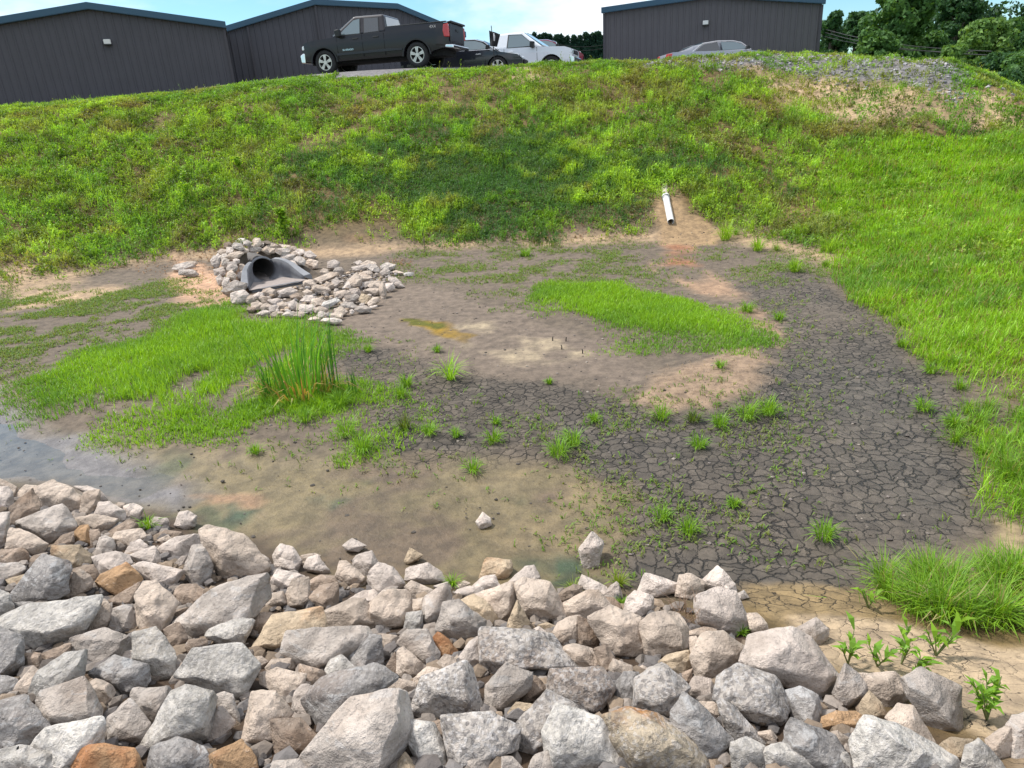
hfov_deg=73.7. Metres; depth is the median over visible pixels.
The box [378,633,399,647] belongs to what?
rock
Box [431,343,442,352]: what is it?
grass tuft
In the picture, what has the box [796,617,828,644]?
rock
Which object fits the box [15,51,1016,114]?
crest grass
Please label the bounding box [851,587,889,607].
weed plant
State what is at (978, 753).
rock
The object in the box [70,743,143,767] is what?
rock
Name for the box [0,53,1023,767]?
ground
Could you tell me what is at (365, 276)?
rock
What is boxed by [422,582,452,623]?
rock
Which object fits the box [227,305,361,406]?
cattail clump
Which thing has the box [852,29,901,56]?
bush
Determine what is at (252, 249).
rock
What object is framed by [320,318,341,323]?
rock
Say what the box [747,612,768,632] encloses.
rock
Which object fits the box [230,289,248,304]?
rock
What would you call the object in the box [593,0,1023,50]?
distant wood
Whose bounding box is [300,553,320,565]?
rock
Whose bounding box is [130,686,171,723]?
rock
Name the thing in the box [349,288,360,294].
rock
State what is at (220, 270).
rock
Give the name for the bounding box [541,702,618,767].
rock
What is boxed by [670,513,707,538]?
grass tuft
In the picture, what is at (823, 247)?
grass tuft
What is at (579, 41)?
pine tree
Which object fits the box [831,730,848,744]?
rock
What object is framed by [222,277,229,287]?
rock
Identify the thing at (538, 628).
rock
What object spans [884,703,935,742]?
rock
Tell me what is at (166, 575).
rock
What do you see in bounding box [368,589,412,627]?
rock
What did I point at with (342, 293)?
rock
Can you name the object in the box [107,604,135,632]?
rock
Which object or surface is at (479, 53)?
car
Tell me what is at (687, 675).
rock
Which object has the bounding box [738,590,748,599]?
rock
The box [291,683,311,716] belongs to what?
rock
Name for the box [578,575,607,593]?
rock
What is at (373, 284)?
rock
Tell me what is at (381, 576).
rock
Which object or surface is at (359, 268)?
rock
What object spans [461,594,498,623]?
rock
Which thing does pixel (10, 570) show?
rock
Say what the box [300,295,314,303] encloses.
rock
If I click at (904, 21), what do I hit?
tree
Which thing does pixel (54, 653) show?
rock
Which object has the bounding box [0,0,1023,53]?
sky
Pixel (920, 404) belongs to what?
grass tuft
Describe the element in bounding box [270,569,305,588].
rock
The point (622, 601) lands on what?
grass tuft
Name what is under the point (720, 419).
grass tuft
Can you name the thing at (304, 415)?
grass tuft
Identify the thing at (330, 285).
rock
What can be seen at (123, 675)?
rock
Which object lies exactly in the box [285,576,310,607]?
rock
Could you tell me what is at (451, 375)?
grass tuft
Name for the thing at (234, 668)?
rock
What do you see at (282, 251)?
rock
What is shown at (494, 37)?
flag on pole
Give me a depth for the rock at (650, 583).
3.45 m
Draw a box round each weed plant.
[833,610,869,663]
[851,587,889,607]
[863,632,900,666]
[890,614,922,663]
[912,650,944,671]
[917,610,975,655]
[963,666,1010,719]
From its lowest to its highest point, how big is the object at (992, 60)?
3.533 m
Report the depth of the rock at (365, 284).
10.48 m
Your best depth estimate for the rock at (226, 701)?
2.39 m
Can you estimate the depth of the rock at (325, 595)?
3.38 m
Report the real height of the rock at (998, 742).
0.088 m
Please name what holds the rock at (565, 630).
on the rubble
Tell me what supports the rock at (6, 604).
on the rubble
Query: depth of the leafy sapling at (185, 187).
14.93 m
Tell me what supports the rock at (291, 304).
on the ground at (474, 339)
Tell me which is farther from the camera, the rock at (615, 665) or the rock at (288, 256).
the rock at (288, 256)
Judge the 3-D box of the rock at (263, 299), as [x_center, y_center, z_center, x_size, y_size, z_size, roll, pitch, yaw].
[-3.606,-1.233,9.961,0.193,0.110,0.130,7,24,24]
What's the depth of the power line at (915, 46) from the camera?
38.17 m
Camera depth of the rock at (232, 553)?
3.75 m
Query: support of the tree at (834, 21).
on the ground at (474, 339)
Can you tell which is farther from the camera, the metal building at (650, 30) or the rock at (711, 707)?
the metal building at (650, 30)
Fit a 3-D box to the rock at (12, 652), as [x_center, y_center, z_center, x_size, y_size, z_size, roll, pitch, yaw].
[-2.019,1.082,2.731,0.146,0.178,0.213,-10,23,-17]
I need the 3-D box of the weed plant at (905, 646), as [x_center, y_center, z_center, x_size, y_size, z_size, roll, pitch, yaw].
[1.518,1.024,2.654,0.109,0.164,0.200,6,24,23]
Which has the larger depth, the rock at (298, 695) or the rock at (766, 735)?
the rock at (298, 695)
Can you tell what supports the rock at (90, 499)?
on the rubble
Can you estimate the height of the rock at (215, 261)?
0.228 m
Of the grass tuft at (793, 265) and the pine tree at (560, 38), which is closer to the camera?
the grass tuft at (793, 265)
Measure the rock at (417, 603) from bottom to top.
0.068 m
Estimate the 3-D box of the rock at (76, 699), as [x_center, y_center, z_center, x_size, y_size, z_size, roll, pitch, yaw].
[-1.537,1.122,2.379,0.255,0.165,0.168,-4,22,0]
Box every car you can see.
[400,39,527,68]
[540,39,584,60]
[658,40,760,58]
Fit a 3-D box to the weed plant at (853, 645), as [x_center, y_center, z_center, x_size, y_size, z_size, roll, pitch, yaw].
[1.308,1.025,2.680,0.113,0.169,0.198,-4,22,0]
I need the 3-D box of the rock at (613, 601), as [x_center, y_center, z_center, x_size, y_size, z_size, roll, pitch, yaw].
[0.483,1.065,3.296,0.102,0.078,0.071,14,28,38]
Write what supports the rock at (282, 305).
on the ground at (474, 339)
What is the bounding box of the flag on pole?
[489,26,499,63]
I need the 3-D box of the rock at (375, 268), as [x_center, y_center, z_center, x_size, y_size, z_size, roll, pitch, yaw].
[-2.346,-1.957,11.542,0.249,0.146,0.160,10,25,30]
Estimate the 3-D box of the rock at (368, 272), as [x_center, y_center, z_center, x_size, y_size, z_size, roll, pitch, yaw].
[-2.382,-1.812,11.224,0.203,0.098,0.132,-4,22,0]
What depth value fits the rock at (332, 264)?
11.92 m
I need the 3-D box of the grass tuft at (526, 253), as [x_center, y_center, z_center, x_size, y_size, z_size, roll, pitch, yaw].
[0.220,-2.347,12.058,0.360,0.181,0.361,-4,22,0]
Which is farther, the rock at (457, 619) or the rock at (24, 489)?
the rock at (24, 489)
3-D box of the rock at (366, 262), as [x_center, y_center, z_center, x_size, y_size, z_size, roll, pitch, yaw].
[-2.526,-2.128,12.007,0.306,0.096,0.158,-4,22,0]
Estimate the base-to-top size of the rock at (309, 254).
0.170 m
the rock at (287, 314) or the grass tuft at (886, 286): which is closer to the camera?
the grass tuft at (886, 286)
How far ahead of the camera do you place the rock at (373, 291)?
10.04 m
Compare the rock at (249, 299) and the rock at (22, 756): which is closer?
the rock at (22, 756)
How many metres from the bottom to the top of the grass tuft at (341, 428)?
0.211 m
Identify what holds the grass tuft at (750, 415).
on the ground at (474, 339)
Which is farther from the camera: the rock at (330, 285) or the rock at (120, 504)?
the rock at (330, 285)
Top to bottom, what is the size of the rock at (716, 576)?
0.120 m
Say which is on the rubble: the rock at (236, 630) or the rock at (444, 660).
the rock at (444, 660)
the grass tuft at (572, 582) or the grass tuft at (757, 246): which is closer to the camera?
the grass tuft at (572, 582)
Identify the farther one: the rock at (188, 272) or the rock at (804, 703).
the rock at (188, 272)
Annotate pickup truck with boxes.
[301,14,468,73]
[494,32,580,62]
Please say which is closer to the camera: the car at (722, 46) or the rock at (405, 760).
the rock at (405, 760)
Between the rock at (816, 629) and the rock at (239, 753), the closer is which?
the rock at (239, 753)
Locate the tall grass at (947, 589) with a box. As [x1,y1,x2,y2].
[728,227,1023,641]
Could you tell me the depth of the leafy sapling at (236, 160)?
15.83 m
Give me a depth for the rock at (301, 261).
11.32 m
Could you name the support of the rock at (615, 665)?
on the ground at (474, 339)
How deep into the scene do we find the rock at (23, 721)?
2.24 m
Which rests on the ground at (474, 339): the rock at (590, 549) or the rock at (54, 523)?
the rock at (590, 549)
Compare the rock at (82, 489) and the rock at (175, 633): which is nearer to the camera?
the rock at (175, 633)
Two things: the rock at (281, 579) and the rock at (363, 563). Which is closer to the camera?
the rock at (281, 579)
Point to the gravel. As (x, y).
(895, 73)
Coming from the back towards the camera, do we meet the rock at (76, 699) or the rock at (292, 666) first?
the rock at (292, 666)
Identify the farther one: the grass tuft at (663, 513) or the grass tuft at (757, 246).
the grass tuft at (757, 246)
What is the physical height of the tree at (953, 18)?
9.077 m
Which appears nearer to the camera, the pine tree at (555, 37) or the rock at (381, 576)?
the rock at (381, 576)
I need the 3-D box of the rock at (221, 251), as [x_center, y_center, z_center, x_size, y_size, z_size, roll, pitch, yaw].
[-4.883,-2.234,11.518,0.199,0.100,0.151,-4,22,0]
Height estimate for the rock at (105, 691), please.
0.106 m
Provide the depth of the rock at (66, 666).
2.51 m
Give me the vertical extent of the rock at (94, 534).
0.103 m
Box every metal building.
[0,2,234,104]
[226,0,465,82]
[601,0,825,60]
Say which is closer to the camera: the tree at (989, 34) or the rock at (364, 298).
the rock at (364, 298)
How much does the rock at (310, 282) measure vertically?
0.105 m
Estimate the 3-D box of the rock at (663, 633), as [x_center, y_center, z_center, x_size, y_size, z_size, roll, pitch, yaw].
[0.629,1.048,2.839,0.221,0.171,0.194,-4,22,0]
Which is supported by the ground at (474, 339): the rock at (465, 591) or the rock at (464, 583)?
the rock at (464, 583)
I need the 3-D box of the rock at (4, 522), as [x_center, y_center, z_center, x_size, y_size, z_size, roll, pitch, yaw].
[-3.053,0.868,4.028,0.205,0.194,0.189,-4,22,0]
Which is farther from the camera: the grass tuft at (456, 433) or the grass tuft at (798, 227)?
the grass tuft at (798, 227)
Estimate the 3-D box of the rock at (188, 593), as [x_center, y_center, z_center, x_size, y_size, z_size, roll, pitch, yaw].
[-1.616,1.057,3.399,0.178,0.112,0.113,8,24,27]
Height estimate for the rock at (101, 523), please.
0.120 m
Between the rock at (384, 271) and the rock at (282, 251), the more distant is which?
the rock at (282, 251)
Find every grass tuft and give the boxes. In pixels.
[135,510,169,529]
[242,440,266,456]
[292,402,316,424]
[319,384,356,408]
[330,411,362,438]
[346,431,379,455]
[361,339,374,352]
[386,407,421,430]
[387,380,411,398]
[393,371,419,387]
[417,419,440,437]
[424,347,469,380]
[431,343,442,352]
[439,571,462,588]
[446,425,465,437]
[459,454,487,474]
[476,423,509,443]
[488,414,502,423]
[519,248,530,256]
[539,436,578,459]
[543,375,556,384]
[553,422,588,447]
[558,576,578,587]
[586,411,602,422]
[603,563,634,587]
[614,594,626,602]
[644,402,673,420]
[649,501,677,523]
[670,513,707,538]
[679,407,706,422]
[683,428,710,450]
[706,409,734,428]
[712,217,741,240]
[713,358,727,368]
[724,493,745,508]
[728,395,768,421]
[736,625,748,635]
[737,299,758,312]
[746,236,769,251]
[752,393,788,416]
[772,310,787,320]
[782,254,813,272]
[791,220,810,236]
[801,513,853,544]
[809,230,842,252]
[872,278,899,296]
[894,337,909,347]
[912,394,938,412]
[914,357,944,373]
[937,406,970,428]
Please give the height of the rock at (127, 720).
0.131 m
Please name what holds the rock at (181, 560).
on the ground at (474, 339)
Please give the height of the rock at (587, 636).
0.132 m
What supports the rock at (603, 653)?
on the rubble
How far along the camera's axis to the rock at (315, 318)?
8.79 m
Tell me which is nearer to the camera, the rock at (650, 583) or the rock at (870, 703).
the rock at (870, 703)
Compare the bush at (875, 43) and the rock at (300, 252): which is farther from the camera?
the bush at (875, 43)
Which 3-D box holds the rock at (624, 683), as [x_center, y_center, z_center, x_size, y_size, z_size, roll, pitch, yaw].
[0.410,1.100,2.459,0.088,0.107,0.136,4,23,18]
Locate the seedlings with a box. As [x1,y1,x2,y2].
[0,232,1023,580]
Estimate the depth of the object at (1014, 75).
22.92 m
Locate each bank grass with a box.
[811,125,1023,534]
[995,396,1023,473]
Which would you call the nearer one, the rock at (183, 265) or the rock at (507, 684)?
the rock at (507, 684)
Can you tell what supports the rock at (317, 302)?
on the ground at (474, 339)
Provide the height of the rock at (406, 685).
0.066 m
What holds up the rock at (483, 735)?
on the ground at (474, 339)
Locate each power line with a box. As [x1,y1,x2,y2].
[821,35,940,51]
[824,32,985,55]
[826,29,991,51]
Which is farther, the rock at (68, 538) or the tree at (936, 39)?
the tree at (936, 39)
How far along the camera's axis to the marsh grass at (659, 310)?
8.03 m
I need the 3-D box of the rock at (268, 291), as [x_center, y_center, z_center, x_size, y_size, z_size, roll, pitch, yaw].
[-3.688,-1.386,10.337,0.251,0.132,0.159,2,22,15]
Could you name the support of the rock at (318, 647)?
on the ground at (474, 339)
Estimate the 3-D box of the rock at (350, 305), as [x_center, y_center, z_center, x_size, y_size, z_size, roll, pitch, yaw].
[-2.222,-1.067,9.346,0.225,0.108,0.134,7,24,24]
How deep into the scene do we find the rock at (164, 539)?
4.19 m
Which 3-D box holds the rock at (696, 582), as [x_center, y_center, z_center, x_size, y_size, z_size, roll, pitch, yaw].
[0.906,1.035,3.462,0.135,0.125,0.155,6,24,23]
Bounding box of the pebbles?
[0,228,1022,576]
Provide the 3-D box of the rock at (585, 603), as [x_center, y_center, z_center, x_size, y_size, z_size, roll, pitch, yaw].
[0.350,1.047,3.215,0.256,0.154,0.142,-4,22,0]
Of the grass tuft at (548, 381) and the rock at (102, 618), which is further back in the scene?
the grass tuft at (548, 381)
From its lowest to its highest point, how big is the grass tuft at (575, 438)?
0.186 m
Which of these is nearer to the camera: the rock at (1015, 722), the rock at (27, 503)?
the rock at (1015, 722)
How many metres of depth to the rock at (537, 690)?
2.44 m
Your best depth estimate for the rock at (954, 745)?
2.08 m
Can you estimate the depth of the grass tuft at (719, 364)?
6.35 m
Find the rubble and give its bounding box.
[0,268,941,767]
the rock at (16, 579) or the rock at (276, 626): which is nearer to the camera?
the rock at (276, 626)
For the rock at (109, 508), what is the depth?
4.48 m
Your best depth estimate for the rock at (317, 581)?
3.59 m
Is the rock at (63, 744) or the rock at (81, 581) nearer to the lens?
the rock at (63, 744)
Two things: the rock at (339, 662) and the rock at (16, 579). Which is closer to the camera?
the rock at (339, 662)
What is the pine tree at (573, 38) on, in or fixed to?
on the ground at (474, 339)
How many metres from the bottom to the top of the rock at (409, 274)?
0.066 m
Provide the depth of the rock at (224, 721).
2.27 m
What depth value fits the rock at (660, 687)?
2.35 m
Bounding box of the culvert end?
[241,252,311,292]
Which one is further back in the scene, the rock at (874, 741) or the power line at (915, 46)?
the power line at (915, 46)
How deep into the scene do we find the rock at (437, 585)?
3.66 m
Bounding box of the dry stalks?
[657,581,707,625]
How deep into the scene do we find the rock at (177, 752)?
2.10 m
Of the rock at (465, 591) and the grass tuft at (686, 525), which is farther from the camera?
the grass tuft at (686, 525)
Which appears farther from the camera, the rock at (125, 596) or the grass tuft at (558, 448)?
the grass tuft at (558, 448)
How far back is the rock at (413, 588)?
3.53 m
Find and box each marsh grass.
[0,298,444,468]
[517,278,826,358]
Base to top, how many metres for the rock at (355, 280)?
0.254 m
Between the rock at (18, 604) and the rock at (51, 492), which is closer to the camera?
the rock at (18, 604)
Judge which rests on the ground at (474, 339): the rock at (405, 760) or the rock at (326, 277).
the rock at (326, 277)
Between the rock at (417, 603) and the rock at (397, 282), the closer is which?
the rock at (417, 603)
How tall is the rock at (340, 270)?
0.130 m
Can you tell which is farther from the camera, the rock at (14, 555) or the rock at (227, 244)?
the rock at (227, 244)
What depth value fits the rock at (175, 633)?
2.94 m
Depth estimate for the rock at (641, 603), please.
3.22 m
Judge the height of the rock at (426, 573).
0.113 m
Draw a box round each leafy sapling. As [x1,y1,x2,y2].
[85,144,92,159]
[177,166,186,181]
[178,181,190,195]
[215,203,224,217]
[229,155,243,168]
[268,205,290,235]
[651,163,658,174]
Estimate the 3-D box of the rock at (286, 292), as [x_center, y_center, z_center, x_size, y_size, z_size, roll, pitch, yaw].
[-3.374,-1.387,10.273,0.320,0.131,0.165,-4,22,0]
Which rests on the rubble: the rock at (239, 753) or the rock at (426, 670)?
the rock at (426, 670)
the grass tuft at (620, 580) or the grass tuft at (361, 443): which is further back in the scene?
the grass tuft at (361, 443)
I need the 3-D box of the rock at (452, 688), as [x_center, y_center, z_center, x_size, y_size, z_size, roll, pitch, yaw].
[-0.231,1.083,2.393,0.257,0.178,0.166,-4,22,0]
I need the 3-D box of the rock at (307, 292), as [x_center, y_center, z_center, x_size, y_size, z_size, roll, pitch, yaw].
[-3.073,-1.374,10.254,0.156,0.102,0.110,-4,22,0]
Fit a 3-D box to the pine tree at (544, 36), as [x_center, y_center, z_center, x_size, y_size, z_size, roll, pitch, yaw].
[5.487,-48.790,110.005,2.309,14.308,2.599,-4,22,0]
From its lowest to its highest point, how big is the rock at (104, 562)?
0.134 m
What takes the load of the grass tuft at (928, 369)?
on the ground at (474, 339)
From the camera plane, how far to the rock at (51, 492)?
4.60 m
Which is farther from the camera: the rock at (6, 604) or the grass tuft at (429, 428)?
the grass tuft at (429, 428)
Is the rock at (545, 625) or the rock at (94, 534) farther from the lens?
the rock at (94, 534)
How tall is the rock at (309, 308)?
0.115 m
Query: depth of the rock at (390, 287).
10.22 m
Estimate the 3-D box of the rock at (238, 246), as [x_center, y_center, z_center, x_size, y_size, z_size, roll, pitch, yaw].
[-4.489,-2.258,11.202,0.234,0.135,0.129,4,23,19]
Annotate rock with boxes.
[0,478,18,496]
[0,486,13,508]
[0,512,9,547]
[0,547,29,562]
[0,562,25,582]
[0,589,14,615]
[0,594,103,648]
[0,626,24,675]
[0,675,18,694]
[0,694,50,748]
[0,744,52,767]
[5,527,48,554]
[5,574,23,583]
[8,488,40,526]
[10,553,72,601]
[12,666,38,694]
[13,601,32,607]
[15,484,36,496]
[15,503,77,542]
[24,652,41,667]
[27,649,87,695]
[29,555,39,562]
[30,479,81,510]
[30,715,106,767]
[35,676,102,724]
[41,643,71,659]
[50,544,92,567]
[54,531,74,544]
[61,569,93,599]
[68,627,131,661]
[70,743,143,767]
[72,564,99,579]
[73,485,107,500]
[74,524,89,544]
[75,514,119,532]
[79,489,100,514]
[85,599,111,632]
[88,654,150,694]
[89,529,100,545]
[89,678,115,704]
[91,551,132,573]
[94,501,125,519]
[95,562,142,594]
[96,535,115,552]
[106,698,151,743]
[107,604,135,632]
[108,519,138,534]
[108,582,140,605]
[112,528,146,546]
[115,502,125,508]
[122,650,131,658]
[123,503,143,519]
[124,539,149,552]
[130,545,160,562]
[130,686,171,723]
[131,561,185,585]
[131,626,176,679]
[134,580,178,632]
[140,684,217,752]
[146,736,209,767]
[148,517,169,527]
[157,529,183,536]
[157,533,200,556]
[157,534,170,543]
[163,622,187,646]
[171,262,195,270]
[172,572,271,637]
[173,510,196,528]
[173,583,206,604]
[173,642,260,699]
[174,555,187,565]
[174,607,187,616]
[178,269,198,276]
[183,544,213,584]
[184,638,207,653]
[198,524,270,578]
[204,617,254,643]
[205,706,235,742]
[208,739,258,767]
[210,255,220,267]
[213,266,225,276]
[216,274,222,285]
[216,691,239,721]
[217,248,225,254]
[221,253,230,267]
[221,280,247,294]
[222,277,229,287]
[223,242,231,248]
[225,251,243,259]
[226,247,234,253]
[226,261,237,271]
[226,270,236,280]
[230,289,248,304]
[232,242,244,250]
[239,264,244,270]
[241,689,293,744]
[243,240,251,246]
[245,295,255,303]
[247,307,255,312]
[248,245,261,252]
[251,301,262,310]
[252,238,261,246]
[252,606,327,650]
[252,612,273,633]
[253,292,263,300]
[255,656,268,667]
[256,310,270,316]
[258,667,306,695]
[259,295,270,303]
[260,303,270,310]
[261,246,274,254]
[262,288,276,296]
[265,591,286,606]
[265,658,295,670]
[266,243,277,247]
[267,298,281,304]
[268,305,278,311]
[270,311,283,317]
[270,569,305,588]
[270,717,315,755]
[270,758,307,767]
[272,543,301,570]
[275,248,290,254]
[277,287,297,296]
[277,301,287,309]
[279,244,290,247]
[279,625,372,668]
[280,253,294,259]
[282,311,294,317]
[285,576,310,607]
[286,300,297,310]
[288,246,296,251]
[290,292,301,300]
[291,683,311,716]
[292,256,301,261]
[293,311,304,317]
[295,249,304,255]
[296,303,306,311]
[297,257,305,265]
[298,664,325,684]
[299,304,315,312]
[299,688,413,767]
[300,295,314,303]
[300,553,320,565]
[300,662,398,725]
[302,289,311,294]
[303,279,315,286]
[303,554,329,573]
[304,250,316,259]
[305,259,318,269]
[308,316,320,320]
[308,582,338,609]
[310,574,338,590]
[311,284,330,293]
[311,297,324,306]
[312,272,338,282]
[313,306,328,313]
[316,311,326,318]
[319,268,328,274]
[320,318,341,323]
[321,297,339,308]
[324,281,333,289]
[324,597,374,628]
[324,654,353,674]
[327,259,339,269]
[330,312,342,318]
[331,277,340,288]
[333,267,344,274]
[333,290,351,297]
[334,306,348,315]
[335,560,366,585]
[340,302,355,309]
[342,538,366,551]
[343,281,351,289]
[344,294,359,303]
[347,272,362,287]
[347,634,383,665]
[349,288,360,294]
[349,589,378,601]
[351,264,366,271]
[352,550,378,575]
[353,260,361,265]
[354,305,371,312]
[358,294,371,304]
[359,273,372,281]
[360,260,376,264]
[361,270,372,275]
[361,281,370,287]
[364,288,379,295]
[365,264,379,272]
[367,297,380,306]
[367,562,405,590]
[368,280,378,287]
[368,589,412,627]
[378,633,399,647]
[379,268,389,275]
[379,281,386,298]
[380,262,395,270]
[385,283,395,291]
[386,652,395,672]
[388,276,404,287]
[388,678,416,691]
[392,270,402,274]
[396,628,440,663]
[396,646,425,678]
[397,751,414,767]
[403,272,413,275]
[403,610,422,628]
[404,548,422,563]
[404,562,445,583]
[404,580,432,598]
[408,719,446,764]
[411,660,482,718]
[412,597,423,610]
[413,666,438,683]
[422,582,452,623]
[431,720,442,736]
[433,582,451,588]
[433,632,457,657]
[435,599,486,640]
[437,654,456,667]
[440,711,521,767]
[454,580,470,588]
[454,586,483,597]
[458,636,478,666]
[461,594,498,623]
[467,759,491,767]
[472,574,499,588]
[475,512,491,528]
[476,581,516,620]
[478,626,577,673]
[479,557,512,579]
[483,662,533,712]
[501,756,522,767]
[507,600,529,627]
[507,702,531,713]
[509,565,540,581]
[514,577,567,621]
[516,689,585,754]
[520,675,545,702]
[528,750,552,767]
[534,626,545,631]
[537,622,555,629]
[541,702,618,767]
[546,666,616,712]
[552,615,580,643]
[558,584,582,601]
[563,589,611,617]
[563,643,597,666]
[577,616,599,647]
[578,531,603,568]
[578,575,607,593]
[587,605,643,657]
[593,644,614,671]
[600,706,710,767]
[603,581,622,597]
[605,596,620,608]
[608,658,632,672]
[612,671,638,699]
[623,590,653,616]
[631,662,690,717]
[637,573,676,596]
[639,610,688,657]
[658,650,691,673]
[669,691,733,758]
[675,573,704,599]
[681,669,692,682]
[687,636,697,651]
[689,626,717,636]
[689,630,743,677]
[689,676,713,698]
[693,586,747,635]
[699,701,719,717]
[702,565,736,590]
[712,662,790,725]
[716,698,766,744]
[729,736,765,767]
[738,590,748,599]
[738,626,838,696]
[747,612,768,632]
[758,730,776,741]
[763,742,814,767]
[782,717,845,767]
[785,686,822,722]
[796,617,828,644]
[820,710,861,729]
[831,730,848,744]
[832,663,867,708]
[840,752,852,767]
[848,714,959,767]
[859,671,907,706]
[859,690,886,719]
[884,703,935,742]
[900,666,963,730]
[939,737,972,759]
[960,738,1005,767]
[984,726,1012,758]
[1005,712,1023,758]
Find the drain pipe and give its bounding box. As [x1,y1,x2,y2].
[662,184,673,223]
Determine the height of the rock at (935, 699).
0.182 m
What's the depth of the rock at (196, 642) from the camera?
2.90 m
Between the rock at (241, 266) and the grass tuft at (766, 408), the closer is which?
the grass tuft at (766, 408)
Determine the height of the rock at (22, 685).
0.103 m
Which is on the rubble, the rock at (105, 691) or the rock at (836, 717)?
the rock at (836, 717)
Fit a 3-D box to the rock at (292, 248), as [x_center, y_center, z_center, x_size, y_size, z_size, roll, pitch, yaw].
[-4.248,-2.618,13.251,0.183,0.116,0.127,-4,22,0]
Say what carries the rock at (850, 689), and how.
on the ground at (474, 339)
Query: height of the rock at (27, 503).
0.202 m
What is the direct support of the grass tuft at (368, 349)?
on the ground at (474, 339)
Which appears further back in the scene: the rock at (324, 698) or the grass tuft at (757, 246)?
the grass tuft at (757, 246)
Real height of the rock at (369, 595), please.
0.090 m
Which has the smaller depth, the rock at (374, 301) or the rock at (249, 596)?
the rock at (249, 596)
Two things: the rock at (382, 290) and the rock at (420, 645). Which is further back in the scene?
the rock at (382, 290)
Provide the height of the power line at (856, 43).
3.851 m
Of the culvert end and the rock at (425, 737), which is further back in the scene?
the culvert end
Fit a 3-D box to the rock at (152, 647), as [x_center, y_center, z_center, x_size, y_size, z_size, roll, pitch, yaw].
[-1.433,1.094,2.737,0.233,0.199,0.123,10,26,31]
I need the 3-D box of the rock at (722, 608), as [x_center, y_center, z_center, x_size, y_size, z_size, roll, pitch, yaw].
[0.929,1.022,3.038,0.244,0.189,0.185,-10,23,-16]
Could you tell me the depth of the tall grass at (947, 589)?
3.23 m
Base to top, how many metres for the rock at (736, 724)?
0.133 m
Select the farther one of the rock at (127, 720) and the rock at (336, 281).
the rock at (336, 281)
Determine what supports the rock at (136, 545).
on the rubble
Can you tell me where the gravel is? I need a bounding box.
[261,53,1018,106]
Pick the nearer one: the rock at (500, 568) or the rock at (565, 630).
the rock at (565, 630)
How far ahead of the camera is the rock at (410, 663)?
2.65 m
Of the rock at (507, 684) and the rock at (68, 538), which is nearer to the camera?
the rock at (507, 684)
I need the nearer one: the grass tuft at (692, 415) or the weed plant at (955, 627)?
the weed plant at (955, 627)
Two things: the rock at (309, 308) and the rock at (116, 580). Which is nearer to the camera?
the rock at (116, 580)
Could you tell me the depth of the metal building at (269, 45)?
33.64 m
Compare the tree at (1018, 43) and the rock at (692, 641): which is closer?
the rock at (692, 641)
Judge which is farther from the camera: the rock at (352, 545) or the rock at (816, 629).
the rock at (352, 545)
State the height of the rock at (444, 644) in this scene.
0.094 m
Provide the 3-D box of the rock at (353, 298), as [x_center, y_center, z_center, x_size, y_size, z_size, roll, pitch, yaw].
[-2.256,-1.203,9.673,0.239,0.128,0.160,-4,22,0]
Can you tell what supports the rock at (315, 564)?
on the ground at (474, 339)
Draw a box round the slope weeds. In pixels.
[0,48,1023,284]
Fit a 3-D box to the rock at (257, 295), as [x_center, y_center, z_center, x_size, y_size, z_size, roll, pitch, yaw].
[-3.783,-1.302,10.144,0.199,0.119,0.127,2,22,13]
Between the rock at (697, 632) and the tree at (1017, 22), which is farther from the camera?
the tree at (1017, 22)
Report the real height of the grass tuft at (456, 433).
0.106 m
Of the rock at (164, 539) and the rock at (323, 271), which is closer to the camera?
the rock at (164, 539)
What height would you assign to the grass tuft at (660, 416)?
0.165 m
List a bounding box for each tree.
[542,32,547,38]
[547,33,552,40]
[553,34,558,42]
[558,33,563,45]
[563,34,571,47]
[570,34,577,49]
[576,34,583,54]
[582,31,590,59]
[589,32,597,59]
[594,30,602,58]
[819,9,848,53]
[839,11,871,52]
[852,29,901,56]
[857,0,940,59]
[912,29,950,59]
[935,0,991,58]
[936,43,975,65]
[956,16,1019,66]
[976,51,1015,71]
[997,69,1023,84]
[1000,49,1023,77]
[1008,15,1023,51]
[1012,28,1023,51]
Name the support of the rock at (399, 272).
on the ground at (474, 339)
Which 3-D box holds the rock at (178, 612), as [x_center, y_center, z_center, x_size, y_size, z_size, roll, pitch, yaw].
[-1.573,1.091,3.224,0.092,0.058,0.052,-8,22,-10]
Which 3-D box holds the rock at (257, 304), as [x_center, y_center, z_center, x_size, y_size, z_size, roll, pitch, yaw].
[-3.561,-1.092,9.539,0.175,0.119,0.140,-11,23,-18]
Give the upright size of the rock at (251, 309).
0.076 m
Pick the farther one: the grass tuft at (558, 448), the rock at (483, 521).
the grass tuft at (558, 448)
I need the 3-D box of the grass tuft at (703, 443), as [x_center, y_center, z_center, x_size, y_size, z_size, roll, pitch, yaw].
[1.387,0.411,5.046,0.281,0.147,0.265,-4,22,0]
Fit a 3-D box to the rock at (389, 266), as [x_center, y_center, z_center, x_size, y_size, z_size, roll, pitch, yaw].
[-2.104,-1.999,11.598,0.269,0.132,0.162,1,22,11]
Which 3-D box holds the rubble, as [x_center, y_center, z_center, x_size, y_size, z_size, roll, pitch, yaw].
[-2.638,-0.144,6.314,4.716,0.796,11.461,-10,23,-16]
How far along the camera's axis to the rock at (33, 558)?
3.76 m
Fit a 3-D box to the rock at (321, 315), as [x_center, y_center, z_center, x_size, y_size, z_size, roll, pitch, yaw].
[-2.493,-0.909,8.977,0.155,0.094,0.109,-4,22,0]

